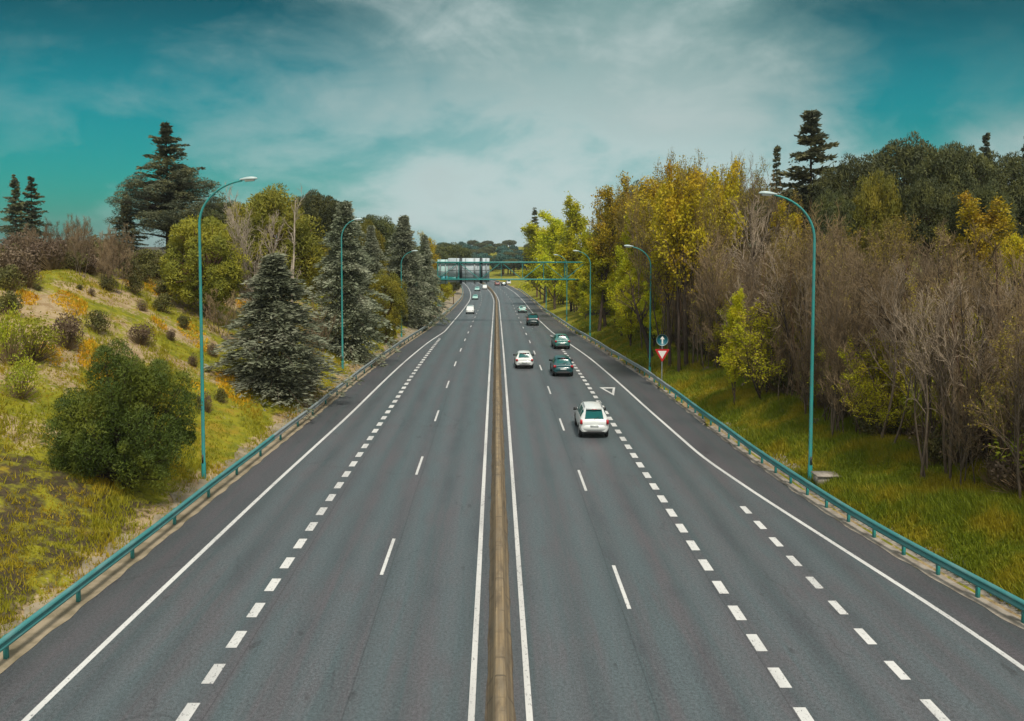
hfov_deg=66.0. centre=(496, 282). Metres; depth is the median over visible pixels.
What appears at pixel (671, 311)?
bare tree
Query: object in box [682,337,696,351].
shrub
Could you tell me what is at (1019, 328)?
bare tree
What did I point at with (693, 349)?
budding tree
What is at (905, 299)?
bare tree
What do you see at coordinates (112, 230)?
bare sapling
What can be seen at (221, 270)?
pine tree
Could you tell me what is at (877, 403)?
young tree
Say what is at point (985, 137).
cedar tree
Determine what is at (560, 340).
car
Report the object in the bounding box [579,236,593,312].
yellow tree
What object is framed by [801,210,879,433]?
bare tree
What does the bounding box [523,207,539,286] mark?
fir tree
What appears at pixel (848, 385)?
bare sapling
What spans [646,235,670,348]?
bare tree
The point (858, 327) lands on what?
bare tree
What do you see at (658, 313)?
young tree
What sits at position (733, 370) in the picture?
yellow tree
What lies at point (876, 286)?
bare tree
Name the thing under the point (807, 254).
bare tree
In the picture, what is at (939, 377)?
bare tree
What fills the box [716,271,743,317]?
bare tree
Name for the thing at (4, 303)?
shrub
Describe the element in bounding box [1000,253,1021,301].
bare tree
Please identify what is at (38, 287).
shrub
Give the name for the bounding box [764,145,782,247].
fir tree
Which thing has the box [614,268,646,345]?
yellow tree
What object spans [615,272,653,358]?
leaning tree
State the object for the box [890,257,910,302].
bare tree
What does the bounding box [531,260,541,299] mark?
pine tree
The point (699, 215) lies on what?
budding tree
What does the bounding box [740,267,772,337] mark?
bare sapling
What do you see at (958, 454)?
shrub
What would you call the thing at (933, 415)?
shrub
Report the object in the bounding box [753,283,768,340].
bare tree
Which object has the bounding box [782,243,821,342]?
bare tree
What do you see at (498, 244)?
distant tree
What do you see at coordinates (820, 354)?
young tree
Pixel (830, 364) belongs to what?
bare tree
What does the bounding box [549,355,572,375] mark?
car
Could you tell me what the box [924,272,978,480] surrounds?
bare tree
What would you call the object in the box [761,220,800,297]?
budding tree
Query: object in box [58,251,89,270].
shrub
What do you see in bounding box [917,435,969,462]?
shrub
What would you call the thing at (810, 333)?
bare tree
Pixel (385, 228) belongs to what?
pine tree
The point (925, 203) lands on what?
pine tree
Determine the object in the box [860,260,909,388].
bare tree
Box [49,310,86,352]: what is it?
shrub
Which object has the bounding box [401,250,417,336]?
street lamp
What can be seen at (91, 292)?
shrub
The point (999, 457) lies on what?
shrub
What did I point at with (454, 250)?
pine tree
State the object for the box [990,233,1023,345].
yellow tree
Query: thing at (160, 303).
shrub
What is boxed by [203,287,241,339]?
bare tree
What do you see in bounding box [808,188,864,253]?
pine tree
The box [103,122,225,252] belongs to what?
cedar tree
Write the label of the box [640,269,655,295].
young tree
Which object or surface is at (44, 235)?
bare sapling
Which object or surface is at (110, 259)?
bare sapling
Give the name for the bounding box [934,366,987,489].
bare sapling
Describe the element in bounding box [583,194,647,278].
tree
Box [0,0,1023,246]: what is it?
sky
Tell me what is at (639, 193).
budding tree
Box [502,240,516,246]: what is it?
distant tree
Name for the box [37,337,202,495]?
round bush
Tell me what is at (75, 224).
bare sapling
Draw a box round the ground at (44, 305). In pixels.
[0,247,1023,636]
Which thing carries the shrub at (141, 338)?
on the ground at (44, 305)
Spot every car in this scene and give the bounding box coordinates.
[465,305,474,313]
[513,350,533,367]
[517,306,526,312]
[526,313,538,325]
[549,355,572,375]
[551,333,569,348]
[573,401,608,436]
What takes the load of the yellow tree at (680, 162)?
on the ground at (44, 305)
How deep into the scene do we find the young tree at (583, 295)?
127.05 m
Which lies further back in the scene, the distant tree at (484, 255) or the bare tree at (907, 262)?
the distant tree at (484, 255)
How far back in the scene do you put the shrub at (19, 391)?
38.38 m
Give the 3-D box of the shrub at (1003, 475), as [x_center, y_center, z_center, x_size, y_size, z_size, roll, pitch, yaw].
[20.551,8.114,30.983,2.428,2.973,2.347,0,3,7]
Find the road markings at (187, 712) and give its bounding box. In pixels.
[21,280,1023,720]
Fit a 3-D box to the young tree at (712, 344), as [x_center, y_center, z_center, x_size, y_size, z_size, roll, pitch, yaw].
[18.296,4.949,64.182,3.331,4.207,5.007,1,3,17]
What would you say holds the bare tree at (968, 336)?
on the ground at (44, 305)
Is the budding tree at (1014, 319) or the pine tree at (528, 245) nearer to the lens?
the budding tree at (1014, 319)
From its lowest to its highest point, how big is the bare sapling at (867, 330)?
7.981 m
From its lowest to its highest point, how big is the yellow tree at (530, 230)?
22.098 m
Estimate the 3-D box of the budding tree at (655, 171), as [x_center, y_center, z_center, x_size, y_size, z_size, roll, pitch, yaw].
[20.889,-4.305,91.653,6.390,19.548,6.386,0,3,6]
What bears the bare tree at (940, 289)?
on the ground at (44, 305)
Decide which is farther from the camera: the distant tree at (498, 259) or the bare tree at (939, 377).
the distant tree at (498, 259)
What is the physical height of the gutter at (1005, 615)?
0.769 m
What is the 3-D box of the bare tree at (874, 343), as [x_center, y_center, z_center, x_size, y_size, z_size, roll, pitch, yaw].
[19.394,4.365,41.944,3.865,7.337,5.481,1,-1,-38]
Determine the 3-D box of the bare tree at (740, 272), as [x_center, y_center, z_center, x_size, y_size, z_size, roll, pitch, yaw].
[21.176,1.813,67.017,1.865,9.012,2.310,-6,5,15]
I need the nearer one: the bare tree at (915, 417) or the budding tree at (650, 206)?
the bare tree at (915, 417)
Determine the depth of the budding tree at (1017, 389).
31.42 m
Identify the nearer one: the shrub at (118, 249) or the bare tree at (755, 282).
the bare tree at (755, 282)
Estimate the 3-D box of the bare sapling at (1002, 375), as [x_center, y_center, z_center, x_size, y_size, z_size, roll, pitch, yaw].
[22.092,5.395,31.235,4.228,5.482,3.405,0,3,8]
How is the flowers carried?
on the ground at (44, 305)
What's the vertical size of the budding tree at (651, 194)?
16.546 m
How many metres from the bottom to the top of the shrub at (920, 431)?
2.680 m
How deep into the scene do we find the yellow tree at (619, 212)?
101.84 m
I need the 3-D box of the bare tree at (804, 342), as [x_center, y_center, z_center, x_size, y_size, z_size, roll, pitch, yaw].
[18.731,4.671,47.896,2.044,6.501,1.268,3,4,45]
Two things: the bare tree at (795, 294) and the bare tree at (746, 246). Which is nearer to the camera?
the bare tree at (795, 294)
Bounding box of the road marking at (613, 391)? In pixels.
[600,387,614,394]
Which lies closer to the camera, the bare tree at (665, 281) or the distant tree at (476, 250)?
the bare tree at (665, 281)
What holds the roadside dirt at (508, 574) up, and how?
on the road
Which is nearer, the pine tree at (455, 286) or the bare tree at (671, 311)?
the bare tree at (671, 311)
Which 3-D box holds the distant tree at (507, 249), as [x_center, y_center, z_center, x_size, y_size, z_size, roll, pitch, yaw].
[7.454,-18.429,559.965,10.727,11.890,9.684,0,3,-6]
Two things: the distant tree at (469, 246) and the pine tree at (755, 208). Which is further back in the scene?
the distant tree at (469, 246)
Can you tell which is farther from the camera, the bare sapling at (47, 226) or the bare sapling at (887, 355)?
the bare sapling at (47, 226)
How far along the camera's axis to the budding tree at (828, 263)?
47.09 m
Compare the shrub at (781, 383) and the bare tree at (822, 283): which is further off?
the shrub at (781, 383)
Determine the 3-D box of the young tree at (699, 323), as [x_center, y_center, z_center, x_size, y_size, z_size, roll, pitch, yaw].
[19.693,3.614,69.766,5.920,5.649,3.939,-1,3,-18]
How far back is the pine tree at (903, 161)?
87.33 m
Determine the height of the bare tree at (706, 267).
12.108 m
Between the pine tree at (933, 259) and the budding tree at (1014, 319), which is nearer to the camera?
the budding tree at (1014, 319)
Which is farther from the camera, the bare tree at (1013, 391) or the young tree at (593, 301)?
the young tree at (593, 301)
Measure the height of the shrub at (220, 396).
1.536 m
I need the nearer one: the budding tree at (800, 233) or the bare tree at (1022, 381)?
the bare tree at (1022, 381)
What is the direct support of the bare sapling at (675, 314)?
on the ground at (44, 305)
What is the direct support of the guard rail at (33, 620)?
on the ground at (44, 305)
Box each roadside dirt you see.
[485,324,494,720]
[498,318,515,720]
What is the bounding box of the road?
[22,280,1023,720]
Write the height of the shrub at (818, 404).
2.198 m
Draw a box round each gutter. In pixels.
[0,288,463,673]
[513,287,706,424]
[707,422,1023,628]
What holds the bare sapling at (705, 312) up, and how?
on the ground at (44, 305)
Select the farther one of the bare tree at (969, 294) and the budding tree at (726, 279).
the budding tree at (726, 279)
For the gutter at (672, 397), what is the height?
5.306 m
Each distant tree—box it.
[464,244,473,248]
[467,240,479,244]
[470,249,485,253]
[472,242,487,247]
[478,247,491,254]
[480,253,492,257]
[481,240,493,244]
[485,246,495,254]
[490,256,512,275]
[495,243,507,247]
[495,245,508,252]
[497,251,519,256]
[497,258,520,275]
[501,248,512,252]
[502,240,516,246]
[504,255,512,274]
[512,254,522,273]
[515,249,523,255]
[516,259,527,269]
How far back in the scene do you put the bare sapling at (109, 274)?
62.52 m
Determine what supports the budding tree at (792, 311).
on the ground at (44, 305)
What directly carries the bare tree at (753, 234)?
on the ground at (44, 305)
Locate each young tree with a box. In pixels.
[556,278,563,304]
[557,288,565,303]
[565,268,580,304]
[567,275,579,311]
[575,275,593,315]
[579,291,591,318]
[588,281,599,315]
[603,291,615,322]
[607,292,644,334]
[631,281,670,346]
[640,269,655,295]
[687,304,714,336]
[702,317,728,358]
[712,292,764,349]
[762,322,820,366]
[777,323,820,384]
[793,347,860,394]
[830,326,897,420]
[839,355,935,436]
[853,338,971,409]
[856,378,920,429]
[947,312,996,401]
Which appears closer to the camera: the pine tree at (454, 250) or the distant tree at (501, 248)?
the pine tree at (454, 250)
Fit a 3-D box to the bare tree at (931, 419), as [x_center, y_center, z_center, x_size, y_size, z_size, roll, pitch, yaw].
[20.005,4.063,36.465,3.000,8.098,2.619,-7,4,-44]
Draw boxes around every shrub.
[0,231,33,249]
[0,236,31,264]
[0,241,42,283]
[0,264,27,290]
[0,290,23,315]
[0,302,34,366]
[0,350,46,400]
[5,309,67,367]
[13,252,43,288]
[19,236,64,270]
[33,284,42,290]
[34,237,74,270]
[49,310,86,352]
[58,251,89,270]
[70,233,98,254]
[76,255,101,277]
[77,248,99,269]
[84,309,110,333]
[86,235,102,252]
[87,287,94,296]
[88,251,114,273]
[97,275,119,290]
[102,242,128,264]
[120,257,143,279]
[124,273,143,294]
[126,321,155,345]
[131,249,155,264]
[136,300,147,311]
[137,264,155,283]
[139,249,163,264]
[144,261,161,278]
[148,258,162,278]
[152,277,172,298]
[152,292,174,313]
[166,328,177,340]
[177,312,190,328]
[187,352,198,366]
[195,391,213,412]
[205,341,220,356]
[213,388,228,403]
[302,370,321,393]
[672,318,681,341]
[680,319,698,342]
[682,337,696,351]
[688,347,704,355]
[705,351,714,361]
[739,357,759,377]
[756,369,781,390]
[766,368,796,393]
[816,394,830,410]
[829,398,852,418]
[838,386,859,415]
[853,413,894,437]
[877,417,908,435]
[891,399,913,434]
[893,367,943,437]
[899,374,960,446]
[906,421,948,452]
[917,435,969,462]
[922,430,948,466]
[937,419,979,464]
[945,415,992,463]
[961,363,1023,457]
[975,411,999,452]
[977,451,1008,486]
[985,455,1023,493]
[988,454,1012,474]
[989,422,1023,492]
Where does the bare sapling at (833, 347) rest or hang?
on the ground at (44, 305)
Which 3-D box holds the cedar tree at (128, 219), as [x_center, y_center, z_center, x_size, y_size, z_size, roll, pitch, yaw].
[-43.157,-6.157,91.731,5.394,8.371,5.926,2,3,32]
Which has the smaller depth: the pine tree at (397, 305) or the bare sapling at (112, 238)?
the bare sapling at (112, 238)
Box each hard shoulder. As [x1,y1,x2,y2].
[0,282,469,720]
[489,278,1023,664]
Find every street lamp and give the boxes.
[198,176,256,478]
[341,218,361,368]
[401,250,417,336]
[554,254,566,320]
[573,250,590,335]
[624,245,651,371]
[759,191,815,478]
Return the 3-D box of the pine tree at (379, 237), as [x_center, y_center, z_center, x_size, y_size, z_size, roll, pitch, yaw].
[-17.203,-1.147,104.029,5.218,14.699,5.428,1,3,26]
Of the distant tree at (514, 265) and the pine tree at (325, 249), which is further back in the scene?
the distant tree at (514, 265)
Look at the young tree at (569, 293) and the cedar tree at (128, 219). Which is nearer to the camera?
the cedar tree at (128, 219)
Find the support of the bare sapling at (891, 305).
on the ground at (44, 305)
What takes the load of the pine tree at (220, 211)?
on the ground at (44, 305)
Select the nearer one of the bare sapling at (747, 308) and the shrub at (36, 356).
the shrub at (36, 356)
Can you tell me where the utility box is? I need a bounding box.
[811,471,838,486]
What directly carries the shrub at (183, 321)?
on the ground at (44, 305)
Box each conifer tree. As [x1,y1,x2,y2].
[204,252,364,419]
[300,200,405,366]
[358,225,399,336]
[385,215,438,330]
[409,234,450,326]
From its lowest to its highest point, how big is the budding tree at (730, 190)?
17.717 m
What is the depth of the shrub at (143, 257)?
74.47 m
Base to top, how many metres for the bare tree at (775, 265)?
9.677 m
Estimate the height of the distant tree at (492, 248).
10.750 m
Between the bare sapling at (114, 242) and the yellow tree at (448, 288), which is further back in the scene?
the yellow tree at (448, 288)
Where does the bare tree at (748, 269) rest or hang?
on the ground at (44, 305)
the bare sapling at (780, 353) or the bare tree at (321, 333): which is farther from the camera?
the bare tree at (321, 333)
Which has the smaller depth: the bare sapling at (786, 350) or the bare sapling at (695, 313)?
the bare sapling at (786, 350)
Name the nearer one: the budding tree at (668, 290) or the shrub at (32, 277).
the shrub at (32, 277)
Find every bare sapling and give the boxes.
[9,223,42,246]
[23,223,54,252]
[42,217,70,242]
[52,221,83,268]
[53,215,87,268]
[66,214,95,277]
[66,215,80,235]
[71,218,97,254]
[94,228,134,279]
[94,232,111,277]
[94,243,129,284]
[97,239,133,294]
[104,226,119,274]
[106,224,129,278]
[108,235,127,277]
[665,294,682,332]
[669,295,682,334]
[680,290,699,337]
[686,289,718,342]
[687,285,729,368]
[699,288,736,366]
[701,323,732,367]
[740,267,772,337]
[741,290,758,385]
[751,291,769,356]
[754,286,789,361]
[762,314,799,394]
[768,300,782,352]
[768,315,805,398]
[782,318,824,414]
[785,351,847,423]
[792,334,827,368]
[805,322,830,405]
[817,319,855,435]
[818,311,871,423]
[824,334,919,431]
[825,292,873,373]
[843,282,895,380]
[852,313,892,410]
[867,272,943,392]
[877,291,957,433]
[916,298,1023,417]
[928,308,972,468]
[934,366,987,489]
[963,330,1023,485]
[969,326,1021,417]
[986,361,1022,449]
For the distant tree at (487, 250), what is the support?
on the ground at (44, 305)
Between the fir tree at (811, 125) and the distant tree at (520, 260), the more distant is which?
the distant tree at (520, 260)
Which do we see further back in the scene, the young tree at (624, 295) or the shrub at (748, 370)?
the young tree at (624, 295)
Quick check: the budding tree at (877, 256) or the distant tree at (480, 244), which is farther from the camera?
the distant tree at (480, 244)
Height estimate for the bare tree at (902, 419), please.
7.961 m
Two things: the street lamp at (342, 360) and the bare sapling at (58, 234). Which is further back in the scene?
the street lamp at (342, 360)
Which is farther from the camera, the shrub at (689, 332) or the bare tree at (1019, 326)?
the shrub at (689, 332)
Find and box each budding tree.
[619,175,663,254]
[619,180,649,348]
[628,179,682,311]
[628,196,692,362]
[645,169,703,344]
[646,201,676,367]
[647,155,699,345]
[648,165,712,366]
[652,162,676,195]
[656,159,704,370]
[673,161,707,192]
[675,160,712,361]
[676,163,708,364]
[677,172,711,256]
[687,248,745,346]
[692,164,731,253]
[693,185,739,327]
[699,164,733,227]
[702,155,747,265]
[715,166,742,253]
[721,170,792,285]
[723,149,760,267]
[726,154,771,263]
[728,154,751,254]
[745,164,788,268]
[756,173,789,270]
[756,233,823,291]
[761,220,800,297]
[763,187,809,260]
[765,248,788,308]
[767,268,821,377]
[775,215,866,264]
[807,233,836,255]
[810,249,865,344]
[826,228,903,290]
[837,243,883,317]
[866,232,895,291]
[870,214,926,326]
[873,210,919,338]
[900,269,954,468]
[908,224,960,281]
[948,250,1010,310]
[963,314,1023,498]
[965,250,1023,320]
[996,289,1023,360]
[997,325,1023,463]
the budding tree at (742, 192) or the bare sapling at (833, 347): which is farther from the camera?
the budding tree at (742, 192)
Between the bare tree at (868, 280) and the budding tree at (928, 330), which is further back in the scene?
the bare tree at (868, 280)
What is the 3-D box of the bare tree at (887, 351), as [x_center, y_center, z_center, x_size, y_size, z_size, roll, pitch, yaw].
[19.373,3.644,39.082,2.705,9.530,3.351,-3,5,-33]
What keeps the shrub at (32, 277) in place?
on the ground at (44, 305)
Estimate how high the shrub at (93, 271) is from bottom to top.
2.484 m
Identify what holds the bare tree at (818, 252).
on the ground at (44, 305)
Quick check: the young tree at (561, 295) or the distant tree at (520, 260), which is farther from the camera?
the distant tree at (520, 260)
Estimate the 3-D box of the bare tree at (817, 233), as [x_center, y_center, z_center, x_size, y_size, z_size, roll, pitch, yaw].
[19.825,1.249,49.069,3.364,13.074,3.853,-5,13,-39]
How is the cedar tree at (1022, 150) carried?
on the ground at (44, 305)
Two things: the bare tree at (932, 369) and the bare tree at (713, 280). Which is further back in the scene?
the bare tree at (713, 280)
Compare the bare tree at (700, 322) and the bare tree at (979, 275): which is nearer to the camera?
the bare tree at (979, 275)
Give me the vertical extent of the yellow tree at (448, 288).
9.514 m
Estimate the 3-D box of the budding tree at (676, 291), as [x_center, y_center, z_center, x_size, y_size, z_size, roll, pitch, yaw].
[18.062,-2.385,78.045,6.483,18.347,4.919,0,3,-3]
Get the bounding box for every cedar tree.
[0,174,39,243]
[10,176,53,241]
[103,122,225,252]
[104,194,152,253]
[959,132,1004,279]
[1004,136,1023,270]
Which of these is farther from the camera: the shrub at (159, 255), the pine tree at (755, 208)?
the pine tree at (755, 208)
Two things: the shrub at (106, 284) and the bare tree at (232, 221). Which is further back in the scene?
the bare tree at (232, 221)
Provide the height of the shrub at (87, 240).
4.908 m
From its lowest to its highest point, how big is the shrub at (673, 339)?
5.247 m
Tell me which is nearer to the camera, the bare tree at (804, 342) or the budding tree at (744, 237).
the bare tree at (804, 342)
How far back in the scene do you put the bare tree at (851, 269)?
49.77 m
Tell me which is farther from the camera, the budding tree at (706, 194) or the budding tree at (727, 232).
the budding tree at (706, 194)
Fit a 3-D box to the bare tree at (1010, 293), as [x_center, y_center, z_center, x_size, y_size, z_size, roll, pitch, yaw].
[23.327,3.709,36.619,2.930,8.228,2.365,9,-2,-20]
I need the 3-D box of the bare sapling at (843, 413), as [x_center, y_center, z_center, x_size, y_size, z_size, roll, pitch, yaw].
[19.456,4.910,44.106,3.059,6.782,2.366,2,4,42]
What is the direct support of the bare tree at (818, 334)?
on the ground at (44, 305)
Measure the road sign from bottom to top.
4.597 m
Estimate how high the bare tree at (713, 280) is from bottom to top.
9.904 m
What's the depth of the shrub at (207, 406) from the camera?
48.36 m
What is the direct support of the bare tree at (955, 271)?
on the ground at (44, 305)
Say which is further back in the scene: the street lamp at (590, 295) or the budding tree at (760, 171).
the street lamp at (590, 295)
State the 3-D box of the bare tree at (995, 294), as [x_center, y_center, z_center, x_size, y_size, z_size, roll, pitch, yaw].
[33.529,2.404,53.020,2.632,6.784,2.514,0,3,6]
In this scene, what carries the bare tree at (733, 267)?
on the ground at (44, 305)
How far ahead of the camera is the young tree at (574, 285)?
141.34 m
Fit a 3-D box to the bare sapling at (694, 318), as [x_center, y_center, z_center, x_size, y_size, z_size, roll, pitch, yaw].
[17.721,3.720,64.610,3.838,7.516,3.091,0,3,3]
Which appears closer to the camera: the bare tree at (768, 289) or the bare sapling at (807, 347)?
the bare sapling at (807, 347)
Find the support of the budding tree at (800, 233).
on the ground at (44, 305)
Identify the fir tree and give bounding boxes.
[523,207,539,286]
[746,109,839,307]
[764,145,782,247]
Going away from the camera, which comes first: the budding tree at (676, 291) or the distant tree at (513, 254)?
the budding tree at (676, 291)
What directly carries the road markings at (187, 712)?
on the road
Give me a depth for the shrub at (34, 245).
61.82 m
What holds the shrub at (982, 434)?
on the ground at (44, 305)
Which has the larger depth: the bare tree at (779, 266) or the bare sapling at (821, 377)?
the bare tree at (779, 266)
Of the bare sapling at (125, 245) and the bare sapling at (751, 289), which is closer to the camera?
the bare sapling at (751, 289)
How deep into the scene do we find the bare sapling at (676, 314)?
77.24 m
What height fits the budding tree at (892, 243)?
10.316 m
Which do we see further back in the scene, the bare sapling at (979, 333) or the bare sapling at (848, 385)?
the bare sapling at (848, 385)
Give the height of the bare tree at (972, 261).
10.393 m
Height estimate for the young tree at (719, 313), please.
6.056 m
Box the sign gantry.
[433,258,582,284]
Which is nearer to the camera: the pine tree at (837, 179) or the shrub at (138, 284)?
the shrub at (138, 284)
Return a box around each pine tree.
[158,214,253,318]
[195,197,247,224]
[224,182,326,301]
[288,237,330,296]
[293,189,340,238]
[346,214,397,256]
[351,219,385,273]
[364,269,408,342]
[383,254,399,275]
[414,244,450,263]
[437,242,472,293]
[449,282,460,303]
[523,243,537,296]
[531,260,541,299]
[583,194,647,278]
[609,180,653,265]
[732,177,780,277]
[732,213,747,254]
[741,200,769,249]
[762,178,816,231]
[807,152,896,230]
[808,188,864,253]
[841,167,904,317]
[855,130,952,270]
[897,176,967,264]
[910,243,963,285]
[912,140,996,310]
[954,179,1018,312]
[982,149,1023,295]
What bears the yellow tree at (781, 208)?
on the ground at (44, 305)
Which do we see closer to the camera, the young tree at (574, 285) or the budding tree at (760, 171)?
the budding tree at (760, 171)
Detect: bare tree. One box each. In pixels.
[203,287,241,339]
[223,181,293,336]
[281,183,310,302]
[303,317,319,372]
[311,296,337,370]
[638,234,726,335]
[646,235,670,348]
[663,295,675,329]
[675,289,683,337]
[686,224,737,367]
[689,282,707,356]
[689,283,706,355]
[691,278,728,364]
[692,263,717,363]
[704,252,726,338]
[709,239,733,309]
[710,246,742,288]
[711,249,747,368]
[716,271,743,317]
[718,245,743,296]
[720,273,759,376]
[727,195,770,347]
[729,247,800,340]
[732,255,751,301]
[735,244,755,286]
[736,224,757,276]
[736,253,765,306]
[744,254,759,291]
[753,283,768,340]
[755,240,796,395]
[757,227,801,277]
[757,240,768,376]
[758,251,776,364]
[766,244,783,295]
[768,254,819,390]
[769,244,783,307]
[773,239,800,394]
[775,235,829,366]
[778,285,802,381]
[782,201,853,393]
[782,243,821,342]
[784,251,815,322]
[790,265,823,401]
[790,306,814,409]
[793,269,828,372]
[794,233,820,290]
[797,229,841,317]
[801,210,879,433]
[804,239,859,363]
[804,260,837,395]
[805,271,821,406]
[807,251,878,313]
[808,266,861,415]
[815,298,911,411]
[821,253,899,330]
[822,311,846,419]
[827,227,977,388]
[828,273,893,433]
[831,323,891,418]
[857,260,923,438]
[860,225,907,281]
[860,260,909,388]
[863,274,888,364]
[870,266,893,328]
[873,243,942,324]
[875,258,899,335]
[875,275,924,356]
[881,294,928,442]
[884,262,921,344]
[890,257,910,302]
[890,306,946,478]
[893,284,950,477]
[895,238,914,366]
[895,249,915,407]
[895,285,936,435]
[896,284,950,437]
[901,281,977,466]
[902,299,960,474]
[906,330,949,417]
[913,244,952,327]
[922,233,969,428]
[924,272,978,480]
[926,268,953,330]
[935,293,971,428]
[937,216,954,295]
[941,271,992,367]
[945,245,1012,425]
[948,294,1003,476]
[950,252,990,310]
[950,269,976,469]
[952,242,976,385]
[956,302,994,455]
[962,335,1007,468]
[963,220,985,364]
[967,273,991,319]
[968,293,1003,456]
[970,255,1015,370]
[972,256,1023,340]
[975,225,1015,453]
[976,270,1012,330]
[981,246,1023,458]
[988,276,1019,369]
[988,297,1023,371]
[990,333,1023,486]
[997,325,1023,480]
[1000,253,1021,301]
[1001,297,1023,376]
[1003,271,1023,374]
[1008,384,1023,490]
[1011,267,1023,340]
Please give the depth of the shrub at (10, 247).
59.53 m
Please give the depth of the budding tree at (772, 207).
69.49 m
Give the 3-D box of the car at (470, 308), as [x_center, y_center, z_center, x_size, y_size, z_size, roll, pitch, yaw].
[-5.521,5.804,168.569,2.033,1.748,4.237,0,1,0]
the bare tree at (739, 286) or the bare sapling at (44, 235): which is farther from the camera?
the bare sapling at (44, 235)
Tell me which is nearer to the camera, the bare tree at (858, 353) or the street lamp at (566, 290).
the bare tree at (858, 353)
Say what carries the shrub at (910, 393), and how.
on the ground at (44, 305)
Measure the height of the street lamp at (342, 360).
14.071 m
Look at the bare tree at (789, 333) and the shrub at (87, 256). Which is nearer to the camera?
the bare tree at (789, 333)
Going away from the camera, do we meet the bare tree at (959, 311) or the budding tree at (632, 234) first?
the bare tree at (959, 311)
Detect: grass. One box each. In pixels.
[570,315,1023,610]
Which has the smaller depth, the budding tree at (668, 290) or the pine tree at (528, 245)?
the budding tree at (668, 290)
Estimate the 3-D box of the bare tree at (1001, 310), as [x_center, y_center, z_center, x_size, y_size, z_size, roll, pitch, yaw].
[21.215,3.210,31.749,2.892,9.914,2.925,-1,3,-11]
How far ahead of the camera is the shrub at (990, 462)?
32.01 m
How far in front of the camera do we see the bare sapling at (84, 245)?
61.73 m
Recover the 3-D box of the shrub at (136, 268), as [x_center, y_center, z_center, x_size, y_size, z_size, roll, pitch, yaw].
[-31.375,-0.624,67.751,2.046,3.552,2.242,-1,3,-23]
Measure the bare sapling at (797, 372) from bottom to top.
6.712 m
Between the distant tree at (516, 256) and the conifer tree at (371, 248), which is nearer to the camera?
the conifer tree at (371, 248)
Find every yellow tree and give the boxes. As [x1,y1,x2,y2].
[417,230,440,297]
[434,282,455,307]
[516,221,557,302]
[530,209,568,309]
[550,191,591,311]
[574,230,620,327]
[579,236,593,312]
[584,170,638,331]
[604,209,645,335]
[611,185,649,280]
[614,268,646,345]
[656,147,704,186]
[714,297,790,398]
[719,283,750,404]
[768,199,803,262]
[944,190,1020,320]
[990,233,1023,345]
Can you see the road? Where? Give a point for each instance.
(338, 628)
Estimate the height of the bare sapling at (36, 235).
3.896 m
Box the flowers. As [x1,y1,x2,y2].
[16,278,309,441]
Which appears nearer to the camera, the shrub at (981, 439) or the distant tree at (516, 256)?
the shrub at (981, 439)
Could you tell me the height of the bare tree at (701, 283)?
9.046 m
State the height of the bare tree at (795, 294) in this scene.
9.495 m
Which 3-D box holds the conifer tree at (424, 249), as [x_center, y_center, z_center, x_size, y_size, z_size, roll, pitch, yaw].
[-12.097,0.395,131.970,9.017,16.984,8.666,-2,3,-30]
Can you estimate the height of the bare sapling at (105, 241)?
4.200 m
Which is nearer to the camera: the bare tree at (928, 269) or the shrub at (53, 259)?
the bare tree at (928, 269)
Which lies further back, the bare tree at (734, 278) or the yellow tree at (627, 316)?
the yellow tree at (627, 316)
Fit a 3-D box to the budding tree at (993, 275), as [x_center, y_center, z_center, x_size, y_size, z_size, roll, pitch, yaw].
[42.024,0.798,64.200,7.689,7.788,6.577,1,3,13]
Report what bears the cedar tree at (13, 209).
on the ground at (44, 305)
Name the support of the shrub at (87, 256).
on the ground at (44, 305)
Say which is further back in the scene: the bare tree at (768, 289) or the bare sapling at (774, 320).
the bare tree at (768, 289)
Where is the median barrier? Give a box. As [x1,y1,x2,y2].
[479,282,513,720]
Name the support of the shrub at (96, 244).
on the ground at (44, 305)
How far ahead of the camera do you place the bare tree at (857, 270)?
39.71 m
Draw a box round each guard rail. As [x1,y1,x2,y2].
[0,285,462,658]
[519,289,1023,623]
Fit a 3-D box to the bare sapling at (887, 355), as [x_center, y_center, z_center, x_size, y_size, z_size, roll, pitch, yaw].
[21.170,4.067,40.396,3.682,7.797,2.965,0,3,7]
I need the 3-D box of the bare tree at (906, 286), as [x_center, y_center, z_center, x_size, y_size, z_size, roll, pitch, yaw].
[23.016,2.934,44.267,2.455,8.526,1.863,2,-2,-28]
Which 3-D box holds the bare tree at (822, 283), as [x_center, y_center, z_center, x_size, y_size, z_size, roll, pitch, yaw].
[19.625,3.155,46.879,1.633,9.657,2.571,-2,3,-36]
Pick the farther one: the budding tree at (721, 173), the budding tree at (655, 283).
the budding tree at (721, 173)
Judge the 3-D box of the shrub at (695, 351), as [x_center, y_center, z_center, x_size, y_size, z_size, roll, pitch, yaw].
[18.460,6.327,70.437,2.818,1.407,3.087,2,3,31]
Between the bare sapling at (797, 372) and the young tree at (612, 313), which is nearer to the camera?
the bare sapling at (797, 372)
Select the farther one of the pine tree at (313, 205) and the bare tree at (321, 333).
the pine tree at (313, 205)
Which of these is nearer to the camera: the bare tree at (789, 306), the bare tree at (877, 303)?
the bare tree at (877, 303)
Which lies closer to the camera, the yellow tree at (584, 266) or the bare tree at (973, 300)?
the bare tree at (973, 300)
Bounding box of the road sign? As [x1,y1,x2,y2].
[655,334,668,386]
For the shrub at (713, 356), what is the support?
on the ground at (44, 305)
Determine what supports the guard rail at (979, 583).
on the ground at (44, 305)
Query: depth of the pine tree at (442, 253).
247.40 m

